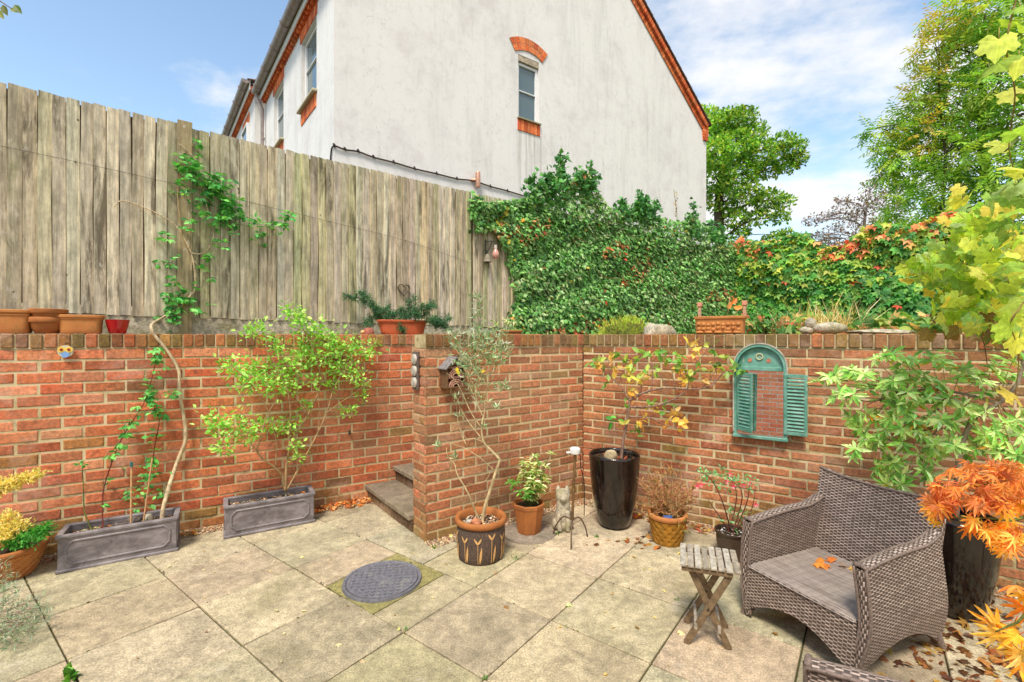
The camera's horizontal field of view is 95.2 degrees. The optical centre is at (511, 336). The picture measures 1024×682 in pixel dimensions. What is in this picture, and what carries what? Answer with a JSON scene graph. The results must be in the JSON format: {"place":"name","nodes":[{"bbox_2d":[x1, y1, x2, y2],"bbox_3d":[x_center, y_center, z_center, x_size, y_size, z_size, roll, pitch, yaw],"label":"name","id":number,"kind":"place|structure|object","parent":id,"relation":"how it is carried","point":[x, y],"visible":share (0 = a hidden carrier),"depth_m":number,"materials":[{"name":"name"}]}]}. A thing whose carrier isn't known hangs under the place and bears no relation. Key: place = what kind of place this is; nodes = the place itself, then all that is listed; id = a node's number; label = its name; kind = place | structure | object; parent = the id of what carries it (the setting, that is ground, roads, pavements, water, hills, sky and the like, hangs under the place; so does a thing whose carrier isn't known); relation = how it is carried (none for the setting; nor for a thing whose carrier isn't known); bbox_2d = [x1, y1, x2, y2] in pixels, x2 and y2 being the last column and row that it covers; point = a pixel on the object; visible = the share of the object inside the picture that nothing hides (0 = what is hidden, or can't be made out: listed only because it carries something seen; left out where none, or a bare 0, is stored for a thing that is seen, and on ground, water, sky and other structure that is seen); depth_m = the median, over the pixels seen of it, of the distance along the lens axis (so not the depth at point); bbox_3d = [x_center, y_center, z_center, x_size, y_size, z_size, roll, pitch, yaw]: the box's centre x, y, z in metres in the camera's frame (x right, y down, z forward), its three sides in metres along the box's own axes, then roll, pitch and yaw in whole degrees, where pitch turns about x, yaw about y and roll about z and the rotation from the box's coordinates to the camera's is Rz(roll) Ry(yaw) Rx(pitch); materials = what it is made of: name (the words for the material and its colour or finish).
{"place":"outdoors","nodes":[
{"label":"outdoors","id":0,"kind":"place"},
{"bbox_2d":[0,1,21,18],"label":"overhanging branch","id":1,"kind":"object","parent":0,"point":[15,8],"visible":1,"depth_m":2.50,"materials":[{"name":"green plant"}]},
{"bbox_2d":[0,353,1023,681],"bbox_3d":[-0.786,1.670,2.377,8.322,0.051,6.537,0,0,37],"label":"patio paving","id":2,"kind":"structure","parent":0,"point":[466,629],"depth_m":2.72,"materials":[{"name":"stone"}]},
{"bbox_2d":[0,534,49,583],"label":"plant pot","id":3,"kind":"object","parent":2,"relation":"on","point":[24,561],"visible":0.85,"depth_m":3.17,"materials":[{"name":"ceramic"}]},
{"bbox_2d":[0,466,57,551],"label":"conifer","id":4,"kind":"object","parent":3,"relation":"on","point":[15,534],"visible":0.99,"depth_m":3.15,"materials":[{"name":"yellow plant"}]},
{"bbox_2d":[0,555,54,654],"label":"lavender","id":5,"kind":"object","parent":2,"relation":"on","point":[20,618],"visible":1,"depth_m":2.58,"materials":[{"name":"green plant"}]},
{"bbox_2d":[62,661,80,681],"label":"weed","id":6,"kind":"object","parent":2,"relation":"on","point":[69,671],"visible":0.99,"depth_m":2.26,"materials":[{"name":"green plant"}]},
{"bbox_2d":[55,506,180,574],"bbox_3d":[-2.939,1.519,3.536,0.700,0.262,0.275,0,0,-32],"label":"trough planter","id":7,"kind":"object","parent":2,"relation":"on","point":[99,546],"visible":0.96,"depth_m":3.44,"materials":[{"name":"grey stone"}]},
{"bbox_2d":[72,515,171,532],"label":"gravel mulch","id":8,"kind":"object","parent":7,"relation":"on","point":[110,525],"visible":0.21,"depth_m":3.49,"materials":[{"name":"gravel"}]},
{"bbox_2d":[112,516,142,525],"bbox_3d":[-2.917,1.426,3.556,0.162,0.098,0.124,0,0,0],"label":"stone","id":9,"kind":"object","parent":7,"relation":"in","point":[135,519],"visible":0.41,"depth_m":3.56,"materials":[{"name":"grey stone"}]},
{"bbox_2d":[130,462,132,522],"bbox_3d":[-2.883,1.202,3.543,0.018,0.497,0.037,0,0,-36],"label":"plant cane","id":10,"kind":"object","parent":7,"relation":"in","point":[131,464],"visible":0.84,"depth_m":3.54,"materials":[{"name":"brown wood"}]},
{"bbox_2d":[143,458,152,520],"bbox_3d":[-2.806,1.195,3.602,0.068,0.512,0.011,0,0,-39],"label":"plant cane","id":11,"kind":"object","parent":7,"relation":"in","point":[147,489],"visible":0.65,"depth_m":3.60,"materials":[{"name":"brown wood"}]},
{"bbox_2d":[145,513,153,520],"bbox_3d":[-2.830,1.416,3.641,0.066,0.077,0.064,0,0,0],"label":"stone","id":12,"kind":"object","parent":7,"relation":"on","point":[148,516],"visible":0.59,"depth_m":3.63,"materials":[{"name":"beige stone"}]},
{"bbox_2d":[73,136,296,529],"bbox_3d":[-2.866,-0.201,4.225,0.767,3.325,1.690,0,0,26],"label":"climbing plant","id":13,"kind":"object","parent":7,"relation":"in","point":[227,202],"visible":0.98,"depth_m":4.18,"materials":[{"name":"green plant"}]},
{"bbox_2d":[0,334,414,555],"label":"brick wall","id":14,"kind":"structure","parent":2,"relation":"on","point":[60,416],"depth_m":3.95,"materials":[{"name":"brick"}]},
{"bbox_2d":[0,309,31,332],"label":"terracotta trough","id":15,"kind":"object","parent":14,"relation":"on","point":[13,320],"visible":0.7,"depth_m":3.45,"materials":[{"name":"ceramic"}]},
{"bbox_2d":[28,317,59,332],"bbox_3d":[-3.575,-0.087,3.599,0.225,0.124,0.225,0,0,0],"label":"terracotta bowl","id":16,"kind":"object","parent":14,"relation":"on","point":[44,324],"visible":0.82,"depth_m":3.52,"materials":[{"name":"orange ceramic"}]},
{"bbox_2d":[28,308,68,316],"bbox_3d":[-3.565,-0.160,3.599,0.225,0.105,0.225,0,0,0],"label":"terracotta bowl","id":17,"kind":"object","parent":16,"relation":"on","point":[42,312],"visible":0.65,"depth_m":3.52,"materials":[{"name":"orange ceramic"}]},
{"bbox_2d":[57,342,73,357],"bbox_3d":[-3.389,0.101,3.550,0.092,0.116,0.026,0,0,-32],"label":"owl ornament","id":18,"kind":"object","parent":14,"relation":"attached to","point":[65,351],"visible":1,"depth_m":3.54,"materials":[{"name":"ceramic"}]},
{"bbox_2d":[57,314,105,333],"bbox_3d":[-3.408,-0.098,3.703,0.279,0.145,0.184,0,0,-31],"label":"terracotta pot","id":19,"kind":"object","parent":14,"relation":"on","point":[68,323],"visible":0.98,"depth_m":3.64,"materials":[{"name":"ceramic"}]},
{"bbox_2d":[105,319,129,333],"bbox_3d":[-3.220,-0.082,3.818,0.160,0.113,0.160,0,0,0],"label":"red pot","id":20,"kind":"object","parent":14,"relation":"on","point":[116,326],"visible":1,"depth_m":3.77,"materials":[{"name":"ceramic"}]},
{"bbox_2d":[360,327,373,333],"bbox_3d":[-1.493,-0.060,4.836,0.134,0.070,0.114,0,0,0],"label":"hedgehog ornament","id":21,"kind":"object","parent":14,"relation":"on","point":[368,330],"visible":0.9,"depth_m":4.79,"materials":[{"name":"ceramic"}]},
{"bbox_2d":[377,319,425,333],"bbox_3d":[-1.197,-0.102,5.120,0.544,0.155,0.194,0,0,-31],"label":"window box","id":22,"kind":"object","parent":14,"relation":"on","point":[390,326],"visible":0.88,"depth_m":5.03,"materials":[{"name":"orange ceramic"}]},
{"bbox_2d":[341,287,453,334],"bbox_3d":[-1.249,-0.272,5.103,1.260,0.548,0.346,0,0,0],"label":"trailing plant","id":23,"kind":"object","parent":22,"relation":"in","point":[436,321],"visible":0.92,"depth_m":5.11,"materials":[{"name":"green plant"}]},
{"bbox_2d":[223,484,315,538],"bbox_3d":[-2.119,1.519,4.101,0.700,0.262,0.275,0,0,-32],"label":"trough planter","id":24,"kind":"object","parent":2,"relation":"on","point":[263,515],"visible":0.99,"depth_m":4.01,"materials":[{"name":"grey stone"}]},
{"bbox_2d":[230,491,304,504],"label":"gravel mulch","id":25,"kind":"object","parent":24,"relation":"in","point":[252,499],"visible":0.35,"depth_m":4.12,"materials":[{"name":"gravel"}]},
{"bbox_2d":[190,295,388,490],"bbox_3d":[-1.924,0.507,4.284,1.708,1.746,0.593,0,0,-41],"label":"shrub","id":26,"kind":"object","parent":24,"relation":"in","point":[266,376],"visible":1,"depth_m":4.16,"materials":[{"name":"green plant"}]},
{"bbox_2d":[326,554,443,614],"bbox_3d":[-0.853,1.662,3.177,0.506,0.016,0.589,0,0,37],"label":"drain surround","id":27,"kind":"object","parent":2,"relation":"on","point":[429,575],"visible":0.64,"depth_m":3.12,"materials":[{"name":"stone"}]},
{"bbox_2d":[342,560,421,602],"bbox_3d":[-0.875,1.643,3.163,0.520,0.020,0.520,0,0,0],"label":"manhole cover","id":28,"kind":"object","parent":27,"relation":"on","point":[380,581],"visible":1,"depth_m":3.13,"materials":[{"name":"metal"}]},
{"bbox_2d":[365,391,582,531],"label":"garden steps","id":29,"kind":"structure","parent":2,"relation":"on","point":[393,499],"depth_m":4.50,"materials":[{"name":"stone"}]},
{"bbox_2d":[455,506,506,565],"bbox_3d":[-0.235,1.497,3.520,0.390,0.306,0.390,0,0,0],"label":"plant pot","id":30,"kind":"object","parent":2,"relation":"on","point":[481,544],"visible":0.95,"depth_m":3.37,"materials":[{"name":"brown ceramic"}]},
{"bbox_2d":[433,290,513,520],"bbox_3d":[-0.288,0.534,3.528,0.615,1.772,0.305,0,0,0],"label":"olive tree","id":31,"kind":"object","parent":30,"relation":"in","point":[482,349],"visible":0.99,"depth_m":3.51,"materials":[{"name":"green plant"}]},
{"bbox_2d":[471,518,481,523],"bbox_3d":[-0.266,1.374,3.466,0.084,0.062,0.061,0,0,36],"label":"stone","id":32,"kind":"object","parent":30,"relation":"in","point":[476,521],"visible":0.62,"depth_m":3.44,"materials":[{"name":"stone"}]},
{"bbox_2d":[463,514,498,523],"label":"gravel mulch","id":33,"kind":"object","parent":30,"relation":"on","point":[486,518],"visible":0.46,"depth_m":3.56,"materials":[{"name":"gravel"}]},
{"bbox_2d":[413,334,582,541],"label":"brick wall","id":34,"kind":"structure","parent":2,"relation":"on","point":[540,400],"depth_m":4.14,"materials":[{"name":"brick"}]},
{"bbox_2d":[411,352,419,389],"bbox_3d":[-0.798,0.280,3.838,0.040,0.310,0.104,0,0,-36],"label":"wall plaque","id":35,"kind":"object","parent":34,"relation":"attached to","point":[415,370],"depth_m":3.81,"materials":[{"name":"grey wood"}]},
{"bbox_2d":[438,356,468,388],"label":"insect house","id":36,"kind":"structure","parent":34,"relation":"attached to","point":[446,366],"depth_m":3.77,"materials":[{"name":"brown wood"}]},
{"bbox_2d":[26,512,1004,681],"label":"joint moss","id":37,"kind":"object","parent":2,"relation":"on","point":[163,572],"visible":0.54,"depth_m":3.00,"materials":[{"name":"plant"}]},
{"bbox_2d":[505,523,554,544],"bbox_3d":[0.140,1.645,3.930,0.450,0.012,0.450,0,0,0],"label":"stepping disc","id":38,"kind":"object","parent":2,"relation":"on","point":[542,536],"visible":0.54,"depth_m":3.84,"materials":[{"name":"stone"}]},
{"bbox_2d":[513,497,544,535],"bbox_3d":[0.140,1.517,3.945,0.268,0.244,0.268,0,0,0],"label":"plant pot","id":39,"kind":"object","parent":38,"relation":"on","point":[529,520],"visible":0.88,"depth_m":3.85,"materials":[{"name":"ceramic"}]},
{"bbox_2d":[505,450,556,506],"bbox_3d":[0.155,1.197,3.947,0.441,0.470,0.312,0,0,0],"label":"shrub","id":40,"kind":"object","parent":39,"relation":"on","point":[531,489],"visible":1,"depth_m":3.90,"materials":[{"name":"green plant"}]},
{"bbox_2d":[39,498,1022,601],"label":"gravel","id":41,"kind":"structure","parent":2,"relation":"on","point":[579,502],"depth_m":3.99,"materials":[{"name":"gravel"}]},
{"bbox_2d":[552,485,572,532],"bbox_3d":[0.435,1.464,4.002,0.183,0.376,0.179,0,0,0],"label":"animal statue","id":42,"kind":"object","parent":2,"relation":"on","point":[563,504],"visible":0.93,"depth_m":3.97,"materials":[{"name":"stone"}]},
{"bbox_2d":[553,447,587,549],"bbox_3d":[0.544,1.276,3.859,0.431,0.750,0.298,0,0,-36],"label":"garden stake lamp","id":43,"kind":"object","parent":2,"relation":"on","point":[574,451],"visible":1,"depth_m":3.79,"materials":[{"name":"black metal"}]},
{"bbox_2d":[136,496,1023,681],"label":"fallen leaves","id":44,"kind":"object","parent":2,"relation":"on","point":[995,656],"visible":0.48,"depth_m":2.48,"materials":[{"name":"brown plant"}]},
{"bbox_2d":[589,447,639,530],"bbox_3d":[0.895,1.335,4.090,0.440,0.630,0.440,0,0,0],"label":"tall planter","id":45,"kind":"object","parent":2,"relation":"on","point":[614,483],"visible":0.91,"depth_m":3.93,"materials":[{"name":"ceramic"}]},
{"bbox_2d":[603,450,617,459],"bbox_3d":[0.846,1.027,4.011,0.109,0.121,0.084,0,0,-32],"label":"stone","id":46,"kind":"object","parent":45,"relation":"on","point":[610,454],"visible":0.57,"depth_m":3.98,"materials":[{"name":"beige stone"}]},
{"bbox_2d":[625,450,632,457],"bbox_3d":[1.020,1.040,4.090,0.060,0.079,0.048,0,0,0],"label":"solar lamp","id":47,"kind":"object","parent":45,"relation":"on","point":[628,452],"visible":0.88,"depth_m":4.07,"materials":[{"name":"black plastic"}]},
{"bbox_2d":[584,336,743,458],"bbox_3d":[1.272,0.543,3.982,1.304,1.097,0.260,0,0,16],"label":"magnolia tree","id":48,"kind":"object","parent":45,"relation":"in","point":[629,368],"visible":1,"depth_m":3.99,"materials":[{"name":"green plant"}]},
{"bbox_2d":[647,505,687,547],"bbox_3d":[1.250,1.529,3.760,0.314,0.242,0.314,0,0,0],"label":"plant pot","id":49,"kind":"object","parent":2,"relation":"on","point":[666,532],"visible":0.9,"depth_m":3.65,"materials":[{"name":"yellow ceramic"}]},
{"bbox_2d":[634,459,707,536],"bbox_3d":[1.291,1.274,3.768,0.508,0.584,0.444,0,0,37],"label":"shrub","id":50,"kind":"object","parent":49,"relation":"in","point":[669,508],"visible":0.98,"depth_m":3.73,"materials":[{"name":"brown plant"}]},
{"bbox_2d":[680,543,740,649],"bbox_3d":[1.084,1.432,2.578,0.295,0.443,0.275,0,0,20],"label":"folding table","id":51,"kind":"object","parent":2,"relation":"on","point":[697,571],"visible":1,"depth_m":2.51,"materials":[{"name":"grey wood"}]},
{"bbox_2d":[714,524,741,562],"bbox_3d":[1.640,1.548,3.500,0.236,0.205,0.236,0,0,0],"label":"plant pot","id":52,"kind":"object","parent":2,"relation":"on","point":[729,541],"visible":0.52,"depth_m":3.43,"materials":[{"name":"brown plastic"}]},
{"bbox_2d":[696,464,758,534],"bbox_3d":[1.600,1.234,3.488,0.563,0.580,0.333,0,0,0],"label":"fuchsia","id":53,"kind":"object","parent":52,"relation":"in","point":[749,482],"visible":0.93,"depth_m":3.48,"materials":[{"name":"green plant"}]},
{"bbox_2d":[583,333,1023,590],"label":"brick wall","id":54,"kind":"structure","parent":2,"relation":"on","point":[786,473],"depth_m":3.91,"materials":[{"name":"brick"}]},
{"bbox_2d":[694,316,746,333],"bbox_3d":[1.831,-0.101,4.123,0.424,0.155,0.216,0,0,34],"label":"relief trough","id":55,"kind":"object","parent":54,"relation":"on","point":[719,324],"visible":1,"depth_m":4.05,"materials":[{"name":"ceramic"}]},
{"bbox_2d":[697,302,702,316],"bbox_3d":[1.716,-0.236,4.275,0.042,0.150,0.042,0,0,34],"label":"clay post","id":56,"kind":"object","parent":55,"relation":"on","point":[699,305],"visible":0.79,"depth_m":4.26,"materials":[{"name":"orange ceramic"}]},
{"bbox_2d":[720,298,742,315],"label":"seedling","id":57,"kind":"object","parent":55,"relation":"on","point":[729,305],"visible":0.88,"depth_m":4.07,"materials":[{"name":"orange plant"}]},
{"bbox_2d":[742,301,747,315],"bbox_3d":[2.022,-0.236,4.066,0.042,0.150,0.042,0,0,34],"label":"clay post","id":58,"kind":"object","parent":55,"relation":"on","point":[744,303],"visible":0.81,"depth_m":4.05,"materials":[{"name":"orange ceramic"}]},
{"bbox_2d":[733,343,807,453],"bbox_3d":[2.057,0.506,3.752,0.531,0.910,0.160,0,0,34],"label":"shutter mirror","id":59,"kind":"object","parent":54,"relation":"attached to","point":[761,390],"visible":0.98,"depth_m":3.79,"materials":[{"name":"green paint"}]},
{"bbox_2d":[799,318,847,333],"bbox_3d":[2.476,-0.085,3.725,0.323,0.133,0.119,0,0,40],"label":"stone","id":60,"kind":"object","parent":54,"relation":"on","point":[811,325],"visible":0.88,"depth_m":3.69,"materials":[{"name":"stone"}]},
{"bbox_2d":[844,329,916,334],"bbox_3d":[2.790,-0.035,3.529,0.554,0.043,0.189,0,0,0],"label":"stone","id":61,"kind":"object","parent":54,"relation":"on","point":[881,331],"visible":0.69,"depth_m":3.48,"materials":[{"name":"beige stone"}]},
{"bbox_2d":[740,466,947,670],"bbox_3d":[1.852,1.252,2.640,0.785,0.806,0.727,0,0,-23],"label":"wicker armchair","id":62,"kind":"object","parent":2,"relation":"on","point":[887,591],"visible":0.98,"depth_m":2.59,"materials":[{"name":"wicker"}]},
{"bbox_2d":[813,556,851,569],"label":"fallen leaves","id":63,"kind":"object","parent":62,"relation":"on","point":[819,562],"visible":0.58,"depth_m":2.77,"materials":[{"name":"orange plant"}]},
{"bbox_2d":[803,653,903,681],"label":"wicker armchair","id":64,"kind":"object","parent":2,"relation":"on","point":[817,670],"visible":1,"depth_m":1.52,"materials":[{"name":"wicker"}]},
{"bbox_2d":[894,0,1023,406],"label":"grape vine","id":65,"kind":"object","parent":2,"relation":"on","point":[996,319],"visible":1,"depth_m":2.08,"materials":[{"name":"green plant"}]},
{"bbox_2d":[917,457,1023,681],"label":"japanese maple","id":66,"kind":"object","parent":2,"relation":"on","point":[989,496],"visible":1,"depth_m":1.42,"materials":[{"name":"orange plant"}]},
{"bbox_2d":[942,507,1002,620],"bbox_3d":[2.655,1.357,2.800,0.409,0.586,0.409,0,0,21],"label":"tall planter","id":67,"kind":"object","parent":2,"relation":"on","point":[972,566],"visible":0.38,"depth_m":2.65,"materials":[{"name":"ceramic"}]},
{"bbox_2d":[807,344,1023,520],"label":"shrub","id":68,"kind":"object","parent":67,"relation":"in","point":[956,443],"visible":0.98,"depth_m":2.76,"materials":[{"name":"green plant"}]},
{"bbox_2d":[0,0,1023,245],"label":"sky","id":69,"kind":"structure","parent":0,"point":[810,68],"materials":[{"name":"blue"}]},
{"label":"upper garden ground","id":70,"kind":"structure","parent":0,"visible":0},
{"bbox_2d":[222,78,263,147],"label":"rendered house","id":71,"kind":"structure","parent":70,"relation":"on","point":[243,120],"depth_m":11.67,"materials":[{"name":"white paint"}]},
{"bbox_2d":[241,122,248,140],"bbox_3d":[-6.867,-4.750,12.031,0.591,1.198,0.739,0,0,0],"label":"window","id":72,"kind":"structure","parent":71,"relation":"in","point":[245,133],"depth_m":11.68,"materials":[{"name":"white plastic"}]},
{"bbox_2d":[0,82,728,334],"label":"timber fence","id":73,"kind":"object","parent":70,"relation":"on","point":[74,240],"visible":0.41,"depth_m":4.47,"materials":[{"name":"wood"}]},
{"bbox_2d":[3,146,263,205],"bbox_3d":[-3.211,-1.387,4.147,1.856,0.149,0.024,0,0,-39],"label":"fence wire","id":74,"kind":"object","parent":73,"relation":"attached to","point":[106,168],"visible":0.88,"depth_m":3.92,"materials":[{"name":"metal"}]},
{"bbox_2d":[250,202,469,262],"bbox_3d":[-1.566,-1.153,5.455,2.631,0.353,0.024,0,0,-39],"label":"fence wire","id":75,"kind":"object","parent":73,"relation":"attached to","point":[358,228],"visible":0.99,"depth_m":5.30,"materials":[{"name":"metal"}]},
{"bbox_2d":[397,278,409,296],"bbox_3d":[-1.306,-0.622,5.638,0.156,0.290,0.034,0,0,-39],"label":"heart ornament","id":76,"kind":"object","parent":73,"relation":"hanging from","point":[403,287],"visible":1,"depth_m":5.63,"materials":[{"name":"metal"}]},
{"bbox_2d":[485,240,495,254],"bbox_3d":[-0.296,-1.190,6.397,0.159,0.270,0.022,0,0,8],"label":"wall bracket","id":77,"kind":"object","parent":73,"relation":"attached to","point":[490,245],"depth_m":6.40,"materials":[{"name":"metal"}]},
{"bbox_2d":[483,249,491,263],"bbox_3d":[-0.333,-1.092,6.368,0.120,0.197,0.120,0,0,0],"label":"garden bell","id":78,"kind":"object","parent":77,"relation":"hanging from","point":[487,259],"visible":1,"depth_m":6.34,"materials":[{"name":"metal"}]},
{"bbox_2d":[492,245,498,258],"bbox_3d":[-0.223,-1.157,6.391,0.100,0.195,0.100,0,0,0],"label":"bulb lamp","id":79,"kind":"object","parent":77,"relation":"hanging from","point":[495,253],"visible":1,"depth_m":6.36,"materials":[{"name":"pink glass"}]},
{"bbox_2d":[467,148,738,353],"bbox_3d":[3.693,-1.290,9.612,10.986,3.244,0.743,0,0,-40],"label":"ivy","id":80,"kind":"object","parent":73,"relation":"attached to","point":[523,231],"visible":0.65,"depth_m":7.67,"materials":[{"name":"green plant"}]},
{"bbox_2d":[718,211,1023,322],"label":"creeper","id":81,"kind":"object","parent":73,"relation":"attached to","point":[811,261],"visible":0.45,"depth_m":9.35,"materials":[{"name":"green plant"}]},
{"bbox_2d":[251,0,711,244],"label":"rendered house","id":82,"kind":"structure","parent":70,"relation":"on","point":[509,95],"depth_m":8.87,"materials":[{"name":"white paint"}]},
{"bbox_2d":[277,86,283,139],"bbox_3d":[-4.903,-4.685,10.024,0.603,1.228,0.754,0,0,0],"label":"window","id":83,"kind":"structure","parent":82,"relation":"in","point":[280,99],"depth_m":10.22,"materials":[{"name":"white plastic"}]},
{"bbox_2d":[305,24,316,97],"bbox_3d":[-3.449,-4.685,8.153,0.628,1.228,0.786,0,0,0],"label":"window","id":84,"kind":"structure","parent":82,"relation":"in","point":[311,45],"depth_m":8.30,"materials":[{"name":"white glass"}]},
{"bbox_2d":[330,143,527,197],"bbox_3d":[-1.076,-2.715,8.105,3.953,0.323,0.164,0,0,-34],"label":"wall cable","id":85,"kind":"object","parent":82,"relation":"attached to","point":[373,156],"depth_m":7.65,"materials":[{"name":"rubber"}]},
{"bbox_2d":[471,171,479,187],"bbox_3d":[-0.652,-2.802,8.355,0.178,0.270,0.089,0,0,0],"label":"wall lamp","id":86,"kind":"object","parent":82,"relation":"attached to","point":[476,179],"visible":1,"depth_m":8.32,"materials":[{"name":"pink metal"}]},
{"bbox_2d":[518,62,536,121],"bbox_3d":[0.284,-4.760,9.192,0.442,1.098,0.336,0,0,0],"label":"window","id":87,"kind":"structure","parent":82,"relation":"in","point":[527,76],"depth_m":9.21,"materials":[{"name":"grey glass"}]},
{"bbox_2d":[495,330,522,333],"bbox_3d":[-0.035,0.015,5.100,0.284,0.170,0.194,0,0,-35],"label":"plant pot","id":88,"kind":"object","parent":70,"relation":"on","point":[515,331],"visible":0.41,"depth_m":5.03,"materials":[{"name":"ceramic"}]},
{"bbox_2d":[488,318,519,331],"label":"plant","id":89,"kind":"object","parent":88,"relation":"in","point":[506,323],"visible":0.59,"depth_m":5.14,"materials":[{"name":"green plant"}]},
{"bbox_2d":[594,315,653,333],"bbox_3d":[1.247,0.017,5.081,0.730,0.559,0.614,0,0,0],"label":"shrub","id":90,"kind":"object","parent":70,"relation":"on","point":[624,325],"visible":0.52,"depth_m":4.94,"materials":[{"name":"green plant"}]},
{"bbox_2d":[643,323,676,333],"bbox_3d":[1.461,0.041,4.640,0.403,0.361,0.292,0,0,0],"label":"stone","id":91,"kind":"object","parent":70,"relation":"on","point":[650,328],"visible":0.35,"depth_m":4.52,"materials":[{"name":"beige stone"}]},
{"bbox_2d":[701,103,810,248],"bbox_3d":[9.345,-4.588,19.026,4.937,10.646,3.902,0,0,0],"label":"oak tree","id":92,"kind":"object","parent":70,"relation":"on","point":[722,143],"visible":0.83,"depth_m":18.42,"materials":[{"name":"green plant"}]},
{"bbox_2d":[748,289,891,334],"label":"ornamental grass","id":93,"kind":"object","parent":70,"relation":"on","point":[823,320],"depth_m":3.99,"materials":[{"name":"green plant"}]},
{"bbox_2d":[734,240,948,320],"bbox_3d":[8.205,-0.850,8.194,8.142,2.000,0.018,0,0,39],"label":"timber fence","id":94,"kind":"object","parent":70,"relation":"on","point":[891,257],"visible":0.04,"depth_m":9.44,"materials":[{"name":"brown wood"}]},
{"bbox_2d":[801,164,917,245],"bbox_3d":[17.291,-4.031,23.880,5.831,9.868,2.387,0,0,10],"label":"purple tree","id":95,"kind":"object","parent":70,"relation":"on","point":[843,218],"visible":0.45,"depth_m":23.91,"materials":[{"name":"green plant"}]},
{"bbox_2d":[741,310,1023,334],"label":"ground cover","id":96,"kind":"object","parent":70,"relation":"on","point":[905,321],"visible":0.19,"depth_m":3.87,"materials":[{"name":"green plant"}]},
{"bbox_2d":[742,306,790,333],"bbox_3d":[2.258,-0.144,4.168,0.442,0.261,0.318,0,0,0],"label":"plant","id":97,"kind":"object","parent":96,"relation":"on","point":[765,331],"visible":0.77,"depth_m":4.17,"materials":[{"name":"green plant"}]},
{"bbox_2d":[850,0,1023,236],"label":"ash tree","id":98,"kind":"object","parent":70,"relation":"on","point":[981,108],"visible":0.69,"depth_m":9.02,"materials":[{"name":"green plant"}]}
]}

